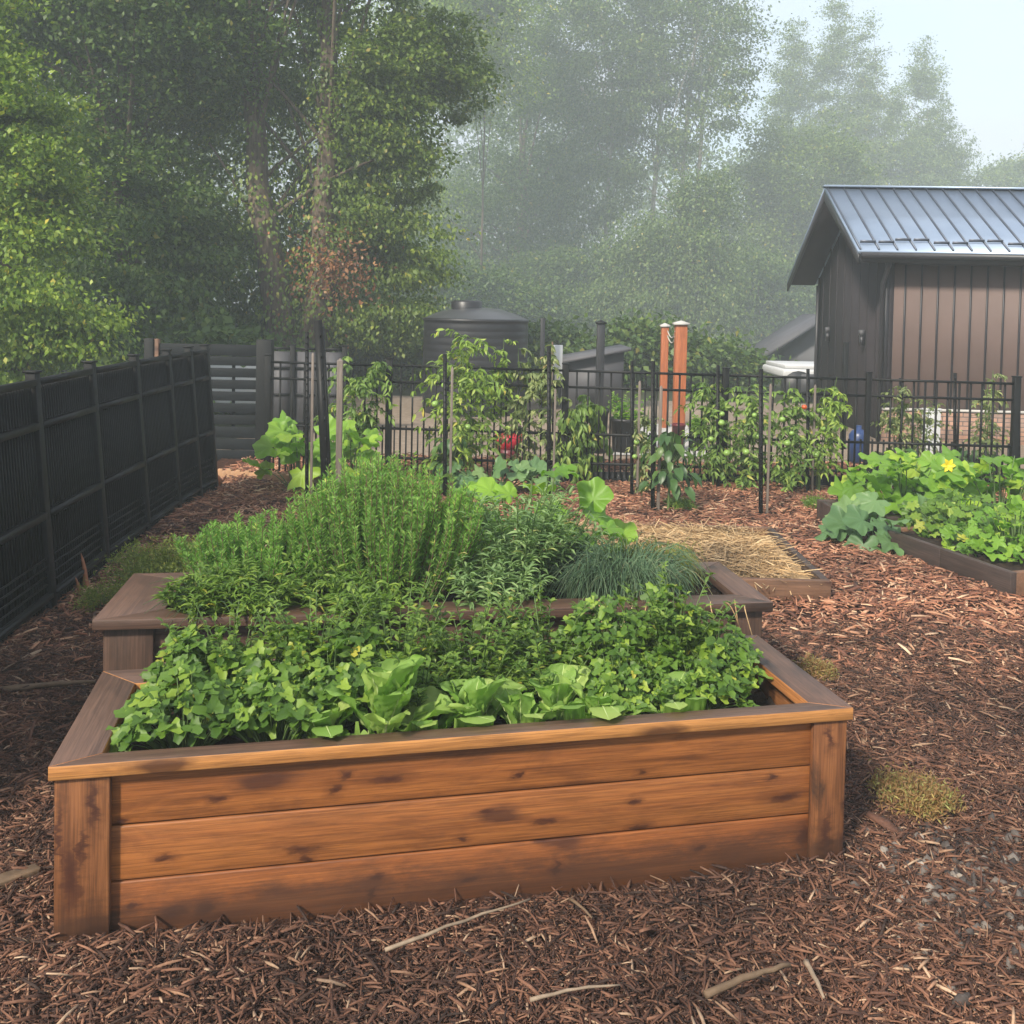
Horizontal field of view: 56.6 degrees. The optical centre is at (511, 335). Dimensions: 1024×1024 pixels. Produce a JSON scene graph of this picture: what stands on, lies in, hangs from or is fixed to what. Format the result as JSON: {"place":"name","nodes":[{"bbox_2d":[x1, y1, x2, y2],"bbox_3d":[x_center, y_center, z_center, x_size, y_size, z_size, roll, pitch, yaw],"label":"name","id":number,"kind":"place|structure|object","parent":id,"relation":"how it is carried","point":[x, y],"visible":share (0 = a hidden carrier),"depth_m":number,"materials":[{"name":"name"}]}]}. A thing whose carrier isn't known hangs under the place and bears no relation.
{"place":"outdoors","nodes":[
{"label":"outdoors","id":0,"kind":"place"},
{"bbox_2d":[5,323,812,426],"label":"ground","id":1,"kind":"structure","parent":0,"point":[408,391],"depth_m":19.40,"materials":[{"name":"green plant"}]},
{"bbox_2d":[0,0,167,384],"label":"tree","id":2,"kind":"object","parent":1,"relation":"on","point":[26,318],"visible":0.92,"depth_m":10.96,"materials":[{"name":"green plant"}]},
{"bbox_2d":[0,344,218,643],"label":"screen fence","id":3,"kind":"object","parent":1,"relation":"on","point":[106,459],"visible":0.88,"depth_m":5.76,"materials":[{"name":"black metal"}]},
{"bbox_2d":[0,0,316,373],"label":"tree","id":4,"kind":"object","parent":1,"relation":"on","point":[82,41],"visible":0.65,"depth_m":15.71,"materials":[{"name":"green plant"}]},
{"bbox_2d":[79,302,312,414],"bbox_3d":[-4.813,0.539,14.599,4.726,2.149,3.440,1,2,0],"label":"bush","id":5,"kind":"object","parent":1,"relation":"on","point":[216,333],"visible":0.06,"depth_m":14.41,"materials":[{"name":"green plant"}]},
{"bbox_2d":[144,338,273,460],"bbox_3d":[-3.186,0.734,9.982,1.334,1.417,0.120,1,2,0],"label":"slat fence","id":6,"kind":"object","parent":1,"relation":"on","point":[232,442],"visible":0.46,"depth_m":9.96,"materials":[{"name":"grey wood"}]},
{"bbox_2d":[1,0,489,374],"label":"tree","id":7,"kind":"object","parent":1,"relation":"on","point":[241,316],"visible":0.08,"depth_m":20.89,"materials":[{"name":"green plant"}]},
{"bbox_2d":[127,0,521,377],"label":"twin trunk tree","id":8,"kind":"object","parent":1,"relation":"on","point":[391,103],"visible":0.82,"depth_m":16.69,"materials":[{"name":"green plant"}]},
{"bbox_2d":[249,263,448,387],"bbox_3d":[-3.156,-0.064,19.951,4.215,2.902,3.962,3,2,39],"label":"tree","id":9,"kind":"object","parent":1,"relation":"on","point":[359,355],"visible":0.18,"depth_m":19.45,"materials":[{"name":"green plant"}]},
{"bbox_2d":[67,89,809,321],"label":"woods","id":10,"kind":"object","parent":1,"relation":"on","point":[450,137],"visible":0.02,"depth_m":102.34,"materials":[{"name":"green plant"}]},
{"bbox_2d":[342,0,571,269],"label":"tree","id":11,"kind":"object","parent":1,"relation":"on","point":[494,9],"visible":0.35,"depth_m":48.68,"materials":[{"name":"green plant"}]},
{"bbox_2d":[401,257,613,333],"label":"bush","id":12,"kind":"object","parent":1,"relation":"on","point":[515,298],"visible":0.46,"depth_m":46.80,"materials":[{"name":"green plant"}]},
{"bbox_2d":[402,34,624,333],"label":"tree","id":13,"kind":"object","parent":1,"relation":"on","point":[512,172],"visible":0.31,"depth_m":63.87,"materials":[{"name":"green plant"}]},
{"bbox_2d":[527,303,649,391],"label":"bush","id":14,"kind":"object","parent":1,"relation":"on","point":[567,338],"visible":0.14,"depth_m":20.11,"materials":[{"name":"green plant"}]},
{"bbox_2d":[474,235,752,332],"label":"bush","id":15,"kind":"object","parent":1,"relation":"on","point":[551,269],"visible":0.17,"depth_m":52.83,"materials":[{"name":"green plant"}]},
{"bbox_2d":[492,0,806,269],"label":"tree","id":16,"kind":"object","parent":1,"relation":"on","point":[647,47],"visible":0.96,"depth_m":57.89,"materials":[{"name":"green plant"}]},
{"bbox_2d":[540,151,794,346],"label":"tree","id":17,"kind":"object","parent":1,"relation":"on","point":[657,283],"visible":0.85,"depth_m":46.54,"materials":[{"name":"green plant"}]},
{"bbox_2d":[577,307,764,392],"bbox_3d":[2.759,0.498,20.855,5.582,2.375,3.644,1,2,0],"label":"bush","id":18,"kind":"object","parent":1,"relation":"on","point":[642,340],"visible":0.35,"depth_m":20.34,"materials":[{"name":"green plant"}]},
{"bbox_2d":[648,320,797,390],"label":"bush","id":19,"kind":"object","parent":1,"relation":"on","point":[756,358],"visible":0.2,"depth_m":20.96,"materials":[{"name":"green plant"}]},
{"bbox_2d":[681,235,817,339],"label":"bush","id":20,"kind":"object","parent":1,"relation":"on","point":[799,299],"visible":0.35,"depth_m":52.70,"materials":[{"name":"green plant"}]},
{"bbox_2d":[750,314,815,379],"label":"house","id":21,"kind":"structure","parent":1,"relation":"on","point":[795,338],"depth_m":24.04,"materials":[{"name":"grey"}]},
{"bbox_2d":[762,361,813,400],"bbox_3d":[5.962,0.907,19.329,1.350,0.711,1.615,1,2,0],"label":"camper","id":22,"kind":"object","parent":1,"relation":"on","point":[787,368],"visible":0.36,"depth_m":18.58,"materials":[{"name":"white paint"}]},
{"bbox_2d":[691,102,898,338],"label":"tree","id":23,"kind":"object","parent":1,"relation":"on","point":[779,187],"visible":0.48,"depth_m":61.57,"materials":[{"name":"green plant"}]},
{"bbox_2d":[721,0,990,192],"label":"tree","id":24,"kind":"object","parent":1,"relation":"on","point":[915,150],"visible":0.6,"depth_m":82.52,"materials":[{"name":"green plant"}]},
{"bbox_2d":[949,143,1023,186],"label":"tree","id":25,"kind":"object","parent":1,"relation":"on","point":[1004,170],"visible":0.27,"depth_m":85.59,"materials":[{"name":"green plant"}]},
{"bbox_2d":[0,454,1023,1023],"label":"mulch ground","id":26,"kind":"structure","parent":0,"point":[222,464],"depth_m":2.58,"materials":[{"name":"brown wood"}]},
{"bbox_2d":[93,527,201,594],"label":"dill plant","id":27,"kind":"object","parent":26,"relation":"on","point":[164,562],"visible":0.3,"depth_m":4.99,"materials":[{"name":"green plant"}]},
{"bbox_2d":[242,410,349,492],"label":"squash plant","id":28,"kind":"object","parent":26,"relation":"on","point":[283,433],"visible":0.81,"depth_m":8.19,"materials":[{"name":"green plant"}]},
{"bbox_2d":[314,320,331,497],"bbox_3d":[-1.441,0.695,7.288,0.169,1.637,0.054,1,2,0],"label":"metal post","id":29,"kind":"object","parent":26,"relation":"on","point":[322,398],"visible":0.84,"depth_m":7.26,"materials":[{"name":"grey metal"}]},
{"bbox_2d":[301,419,382,488],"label":"squash plant","id":30,"kind":"object","parent":26,"relation":"on","point":[371,439],"visible":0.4,"depth_m":8.31,"materials":[{"name":"green plant"}]},
{"bbox_2d":[313,354,397,469],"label":"tomato plant","id":31,"kind":"object","parent":26,"relation":"on","point":[366,416],"visible":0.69,"depth_m":8.88,"materials":[{"name":"green plant"}]},
{"bbox_2d":[92,562,772,670],"bbox_3d":[-0.290,1.331,4.014,2.650,0.543,0.620,1,2,-8],"label":"raised bed","id":32,"kind":"object","parent":26,"relation":"on","point":[134,636],"visible":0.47,"depth_m":3.72,"materials":[{"name":"brown wood"}]},
{"bbox_2d":[172,582,723,607],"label":"soil","id":33,"kind":"structure","parent":32,"relation":"in","point":[713,590],"depth_m":4.22,"materials":[{"name":"brown soil"}]},
{"bbox_2d":[151,558,258,631],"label":"herb plant","id":34,"kind":"object","parent":33,"relation":"on","point":[211,599],"visible":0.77,"depth_m":3.62,"materials":[{"name":"green plant"}]},
{"bbox_2d":[172,505,333,592],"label":"lavender bush","id":35,"kind":"object","parent":33,"relation":"on","point":[216,544],"visible":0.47,"depth_m":3.95,"materials":[{"name":"green plant"}]},
{"bbox_2d":[184,551,330,628],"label":"herb plant","id":36,"kind":"object","parent":33,"relation":"on","point":[283,592],"visible":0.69,"depth_m":3.70,"materials":[{"name":"green plant"}]},
{"bbox_2d":[291,561,419,629],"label":"herb plant","id":37,"kind":"object","parent":33,"relation":"on","point":[338,584],"visible":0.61,"depth_m":3.69,"materials":[{"name":"green plant"}]},
{"bbox_2d":[283,450,494,602],"bbox_3d":[-0.520,0.801,4.038,0.902,0.658,0.569,1,2,0],"label":"rosemary bush","id":38,"kind":"object","parent":33,"relation":"on","point":[388,529],"visible":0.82,"depth_m":3.92,"materials":[{"name":"green plant"}]},
{"bbox_2d":[443,544,558,619],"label":"sage plant","id":39,"kind":"object","parent":33,"relation":"on","point":[473,584],"visible":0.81,"depth_m":3.88,"materials":[{"name":"green plant"}]},
{"bbox_2d":[450,476,605,599],"bbox_3d":[0.021,0.870,4.131,0.668,0.531,0.630,0,2,-36],"label":"sage plant","id":40,"kind":"object","parent":33,"relation":"on","point":[543,537],"visible":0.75,"depth_m":4.05,"materials":[{"name":"green plant"}]},
{"bbox_2d":[519,529,715,629],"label":"chives","id":41,"kind":"object","parent":33,"relation":"on","point":[602,577],"visible":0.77,"depth_m":3.98,"materials":[{"name":"green plant"}]},
{"bbox_2d":[48,635,852,942],"bbox_3d":[-0.143,1.378,2.960,2.256,0.565,0.640,1,2,-12],"label":"raised bed","id":42,"kind":"object","parent":26,"relation":"on","point":[179,838],"visible":0.81,"depth_m":2.66,"materials":[{"name":"red wood"}]},
{"bbox_2d":[118,670,775,751],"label":"soil","id":43,"kind":"structure","parent":42,"relation":"in","point":[757,696],"depth_m":2.96,"materials":[{"name":"brown soil"}]},
{"bbox_2d":[106,659,261,752],"bbox_3d":[-0.913,1.072,2.695,0.428,0.258,0.374,1,2,0],"label":"strawberry plant","id":44,"kind":"object","parent":43,"relation":"on","point":[156,703],"visible":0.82,"depth_m":2.63,"materials":[{"name":"green plant"}]},
{"bbox_2d":[140,623,264,722],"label":"strawberry plant","id":45,"kind":"object","parent":43,"relation":"on","point":[218,669],"visible":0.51,"depth_m":2.88,"materials":[{"name":"green plant"}]},
{"bbox_2d":[155,599,283,688],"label":"herb plant","id":46,"kind":"object","parent":43,"relation":"on","point":[218,647],"visible":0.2,"depth_m":2.97,"materials":[{"name":"green plant"}]},
{"bbox_2d":[201,670,345,742],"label":"strawberry plant","id":47,"kind":"object","parent":43,"relation":"on","point":[275,709],"visible":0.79,"depth_m":2.64,"materials":[{"name":"green plant"}]},
{"bbox_2d":[227,623,336,721],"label":"strawberry plant","id":48,"kind":"object","parent":43,"relation":"on","point":[294,651],"visible":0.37,"depth_m":2.88,"materials":[{"name":"green plant"}]},
{"bbox_2d":[251,579,381,678],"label":"herb plant","id":49,"kind":"object","parent":43,"relation":"on","point":[322,638],"visible":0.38,"depth_m":3.03,"materials":[{"name":"green plant"}]},
{"bbox_2d":[270,637,376,739],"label":"strawberry plant","id":50,"kind":"object","parent":43,"relation":"on","point":[346,675],"visible":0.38,"depth_m":2.80,"materials":[{"name":"green plant"}]},
{"bbox_2d":[284,697,367,738],"bbox_3d":[-0.536,1.111,2.705,0.266,0.152,0.198,3,2,40],"label":"lettuce","id":51,"kind":"object","parent":43,"relation":"on","point":[323,726],"visible":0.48,"depth_m":2.65,"materials":[{"name":"green plant"}]},
{"bbox_2d":[303,621,404,712],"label":"strawberry plant","id":52,"kind":"object","parent":43,"relation":"on","point":[376,637],"visible":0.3,"depth_m":2.99,"materials":[{"name":"green plant"}]},
{"bbox_2d":[324,654,456,733],"bbox_3d":[-0.346,1.056,2.756,0.348,0.263,0.341,2,2,33],"label":"lettuce","id":53,"kind":"object","parent":43,"relation":"on","point":[387,683],"visible":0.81,"depth_m":2.71,"materials":[{"name":"green plant"}]},
{"bbox_2d":[328,568,460,683],"bbox_3d":[-0.383,0.974,3.101,0.412,0.445,0.465,1,2,0],"label":"herb plant","id":54,"kind":"object","parent":43,"relation":"on","point":[410,645],"visible":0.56,"depth_m":3.09,"materials":[{"name":"green plant"}]},
{"bbox_2d":[373,637,489,728],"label":"herb plant","id":55,"kind":"object","parent":43,"relation":"on","point":[419,689],"visible":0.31,"depth_m":2.89,"materials":[{"name":"green plant"}]},
{"bbox_2d":[393,696,494,730],"bbox_3d":[-0.237,1.130,2.774,0.293,0.125,0.322,0,2,-25],"label":"lettuce","id":56,"kind":"object","parent":43,"relation":"on","point":[447,721],"visible":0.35,"depth_m":2.71,"materials":[{"name":"green plant"}]},
{"bbox_2d":[406,578,533,678],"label":"herb plant","id":57,"kind":"object","parent":43,"relation":"on","point":[499,637],"visible":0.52,"depth_m":3.10,"materials":[{"name":"green plant"}]},
{"bbox_2d":[420,620,530,717],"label":"herb plant","id":58,"kind":"object","parent":43,"relation":"on","point":[470,672],"visible":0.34,"depth_m":3.01,"materials":[{"name":"green plant"}]},
{"bbox_2d":[436,676,526,720],"bbox_3d":[-0.093,1.093,2.820,0.280,0.195,0.252,1,2,0],"label":"lettuce","id":59,"kind":"object","parent":43,"relation":"on","point":[478,693],"visible":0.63,"depth_m":2.80,"materials":[{"name":"green plant"}]},
{"bbox_2d":[490,688,563,723],"bbox_3d":[0.041,1.121,2.819,0.225,0.145,0.206,1,2,0],"label":"lettuce","id":60,"kind":"object","parent":43,"relation":"on","point":[519,707],"visible":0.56,"depth_m":2.80,"materials":[{"name":"green plant"}]},
{"bbox_2d":[479,581,598,679],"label":"herb plant","id":61,"kind":"object","parent":43,"relation":"on","point":[529,637],"visible":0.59,"depth_m":3.21,"materials":[{"name":"green plant"}]},
{"bbox_2d":[496,633,621,703],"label":"herb plant","id":62,"kind":"object","parent":43,"relation":"on","point":[569,660],"visible":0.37,"depth_m":3.02,"materials":[{"name":"green plant"}]},
{"bbox_2d":[528,663,590,720],"bbox_3d":[0.134,1.110,2.914,0.242,0.170,0.296,3,2,40],"label":"lettuce","id":63,"kind":"object","parent":43,"relation":"on","point":[556,690],"visible":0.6,"depth_m":2.88,"materials":[{"name":"green plant"}]},
{"bbox_2d":[547,590,657,683],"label":"celery plant","id":64,"kind":"object","parent":43,"relation":"on","point":[621,634],"visible":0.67,"depth_m":3.15,"materials":[{"name":"green plant"}]},
{"bbox_2d":[552,682,657,720],"bbox_3d":[0.276,1.127,2.839,0.272,0.145,0.285,2,2,27],"label":"lettuce","id":65,"kind":"object","parent":43,"relation":"on","point":[603,707],"visible":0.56,"depth_m":2.79,"materials":[{"name":"green plant"}]},
{"bbox_2d":[573,643,683,715],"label":"celery plant","id":66,"kind":"object","parent":43,"relation":"on","point":[628,671],"visible":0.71,"depth_m":2.93,"materials":[{"name":"green plant"}]},
{"bbox_2d":[624,582,720,670],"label":"celery plant","id":67,"kind":"object","parent":43,"relation":"on","point":[659,652],"visible":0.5,"depth_m":3.21,"materials":[{"name":"green plant"}]},
{"bbox_2d":[615,561,743,670],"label":"herb plant","id":68,"kind":"object","parent":43,"relation":"on","point":[654,612],"visible":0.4,"depth_m":3.21,"materials":[{"name":"green plant"}]},
{"bbox_2d":[648,649,759,710],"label":"celery plant","id":69,"kind":"object","parent":43,"relation":"on","point":[724,688],"visible":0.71,"depth_m":2.98,"materials":[{"name":"green plant"}]},
{"bbox_2d":[673,615,772,692],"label":"celery plant","id":70,"kind":"object","parent":43,"relation":"on","point":[728,647],"visible":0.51,"depth_m":3.15,"materials":[{"name":"green plant"}]},
{"bbox_2d":[410,328,521,473],"bbox_3d":[-0.472,0.678,8.907,0.978,1.501,0.965,0,2,-23],"label":"tomato plant","id":71,"kind":"object","parent":26,"relation":"on","point":[477,387],"visible":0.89,"depth_m":8.82,"materials":[{"name":"green plant"}]},
{"bbox_2d":[429,454,561,497],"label":"squash plant","id":72,"kind":"object","parent":26,"relation":"on","point":[527,469],"visible":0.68,"depth_m":8.31,"materials":[{"name":"green plant"}]},
{"bbox_2d":[0,724,1023,1023],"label":"mulch fines","id":73,"kind":"object","parent":26,"relation":"on","point":[800,1018],"visible":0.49,"depth_m":2.47,"materials":[{"name":"brown wood"}]},
{"bbox_2d":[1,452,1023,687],"bbox_3d":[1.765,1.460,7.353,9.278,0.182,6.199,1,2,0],"label":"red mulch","id":74,"kind":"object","parent":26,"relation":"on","point":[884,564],"visible":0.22,"depth_m":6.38,"materials":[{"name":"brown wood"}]},
{"bbox_2d":[491,346,545,460],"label":"tomato plant","id":75,"kind":"object","parent":26,"relation":"on","point":[524,414],"visible":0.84,"depth_m":9.04,"materials":[{"name":"green plant"}]},
{"bbox_2d":[435,462,637,564],"bbox_3d":[0.072,1.068,4.728,1.146,0.922,0.841,1,2,0],"label":"squash plant","id":76,"kind":"object","parent":26,"relation":"on","point":[597,493],"visible":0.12,"depth_m":4.71,"materials":[{"name":"green plant"}]},
{"bbox_2d":[523,344,572,460],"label":"tomato plant","id":77,"kind":"object","parent":26,"relation":"on","point":[542,384],"visible":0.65,"depth_m":8.98,"materials":[{"name":"green plant"}]},
{"bbox_2d":[551,394,613,483],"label":"tomato plant","id":78,"kind":"object","parent":26,"relation":"on","point":[577,417],"visible":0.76,"depth_m":9.01,"materials":[{"name":"green plant"}]},
{"bbox_2d":[263,354,1022,487],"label":"picket fence","id":79,"kind":"object","parent":26,"relation":"on","point":[1012,446],"visible":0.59,"depth_m":9.03,"materials":[{"name":"black metal"}]},
{"bbox_2d":[638,431,701,508],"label":"pepper plant","id":80,"kind":"object","parent":26,"relation":"on","point":[670,444],"visible":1,"depth_m":7.81,"materials":[{"name":"green plant"}]},
{"bbox_2d":[576,522,830,600],"bbox_3d":[0.964,1.461,6.127,1.750,0.195,1.350,1,2,1],"label":"garden bed","id":81,"kind":"object","parent":26,"relation":"on","point":[816,589],"visible":0.2,"depth_m":5.44,"materials":[{"name":"brown wood"}]},
{"bbox_2d":[514,515,821,594],"bbox_3d":[0.923,1.365,6.130,1.959,0.233,1.532,1,2,0],"label":"straw","id":82,"kind":"object","parent":81,"relation":"on","point":[741,553],"visible":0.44,"depth_m":6.07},
{"bbox_2d":[673,382,756,487],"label":"tomato plant","id":83,"kind":"object","parent":26,"relation":"on","point":[712,457],"visible":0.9,"depth_m":8.86,"materials":[{"name":"green plant"}]},
{"bbox_2d":[723,384,779,490],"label":"tomato plant","id":84,"kind":"object","parent":26,"relation":"on","point":[750,420],"visible":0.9,"depth_m":8.77,"materials":[{"name":"green plant"}]},
{"bbox_2d":[757,382,829,491],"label":"tomato plant","id":85,"kind":"object","parent":26,"relation":"on","point":[786,474],"visible":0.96,"depth_m":8.73,"materials":[{"name":"green plant"}]},
{"bbox_2d":[800,378,852,490],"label":"tomato plant","id":86,"kind":"object","parent":26,"relation":"on","point":[832,410],"visible":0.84,"depth_m":8.81,"materials":[{"name":"green plant"}]},
{"bbox_2d":[815,491,936,555],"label":"squash plant","id":87,"kind":"object","parent":26,"relation":"on","point":[843,517],"visible":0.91,"depth_m":6.75,"materials":[{"name":"green plant"}]},
{"bbox_2d":[870,385,921,474],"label":"tomato plant","id":88,"kind":"object","parent":26,"relation":"on","point":[895,421],"visible":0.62,"depth_m":9.14,"materials":[{"name":"green plant"}]},
{"bbox_2d":[827,447,982,514],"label":"squash plant","id":89,"kind":"object","parent":26,"relation":"on","point":[853,483],"visible":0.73,"depth_m":7.40,"materials":[{"name":"green plant"}]},
{"bbox_2d":[798,799,1023,1022],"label":"gravel","id":90,"kind":"structure","parent":26,"relation":"on","point":[962,998],"depth_m":2.77,"materials":[{"name":"grey gravel"}]},
{"bbox_2d":[866,758,973,827],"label":"weed","id":91,"kind":"object","parent":26,"relation":"on","point":[928,798],"visible":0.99,"depth_m":3.22,"materials":[{"name":"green plant"}]},
{"bbox_2d":[880,526,1023,597],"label":"garden bed","id":92,"kind":"object","parent":26,"relation":"on","point":[1001,579],"visible":0.45,"depth_m":6.00,"materials":[{"name":"brown wood"}]},
{"bbox_2d":[884,444,1023,520],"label":"squash plant","id":93,"kind":"object","parent":26,"relation":"on","point":[1013,483],"visible":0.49,"depth_m":7.55,"materials":[{"name":"green plant"}]},
{"bbox_2d":[897,488,1022,543],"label":"bean plant","id":94,"kind":"object","parent":26,"relation":"on","point":[948,508],"visible":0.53,"depth_m":6.73,"materials":[{"name":"green plant"}]},
{"bbox_2d":[939,504,1023,563],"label":"bean plant","id":95,"kind":"object","parent":26,"relation":"on","point":[993,543],"visible":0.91,"depth_m":6.18,"materials":[{"name":"green plant"}]},
{"bbox_2d":[963,373,1009,476],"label":"tomato plant","id":96,"kind":"object","parent":26,"relation":"on","point":[985,434],"visible":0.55,"depth_m":9.45,"materials":[{"name":"green plant"}]},
{"bbox_2d":[26,0,1023,309],"label":"sky","id":97,"kind":"structure","parent":0,"point":[982,40],"materials":[{"name":"white"}]},
{"bbox_2d":[216,395,1023,468],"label":"gravel yard","id":98,"kind":"structure","parent":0,"point":[417,406],"depth_m":13.71,"materials":[{"name":"grey gravel"}]},
{"bbox_2d":[273,344,348,429],"bbox_3d":[-2.688,0.715,12.332,1.104,1.210,0.080,1,2,0],"label":"panel fence","id":99,"kind":"object","parent":98,"relation":"on","point":[292,354],"visible":0.41,"depth_m":12.33,"materials":[{"name":"grey wood"}]},
{"bbox_2d":[422,300,528,416],"bbox_3d":[-0.591,0.345,15.320,1.716,1.836,1.716,1,2,0],"label":"water tank","id":100,"kind":"object","parent":98,"relation":"on","point":[495,328],"visible":0.62,"depth_m":14.66,"materials":[{"name":"grey metal"}]},
{"bbox_2d":[558,344,630,409],"bbox_3d":[1.316,0.711,16.431,1.287,1.107,1.500,1,2,0],"label":"lean to","id":101,"kind":"object","parent":98,"relation":"on","point":[613,359],"visible":0.54,"depth_m":15.83,"materials":[{"name":"grey metal"}]},
{"bbox_2d":[672,320,689,422],"bbox_3d":[2.155,0.634,12.226,0.197,1.672,0.197,1,2,0],"label":"orange post","id":102,"kind":"object","parent":98,"relation":"on","point":[680,346],"visible":0.61,"depth_m":12.15,"materials":[{"name":"wood"}]},
{"bbox_2d":[787,185,1023,444],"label":"shed","id":103,"kind":"structure","parent":98,"relation":"on","point":[920,282],"depth_m":12.74,"materials":[{"name":"brown wood"}]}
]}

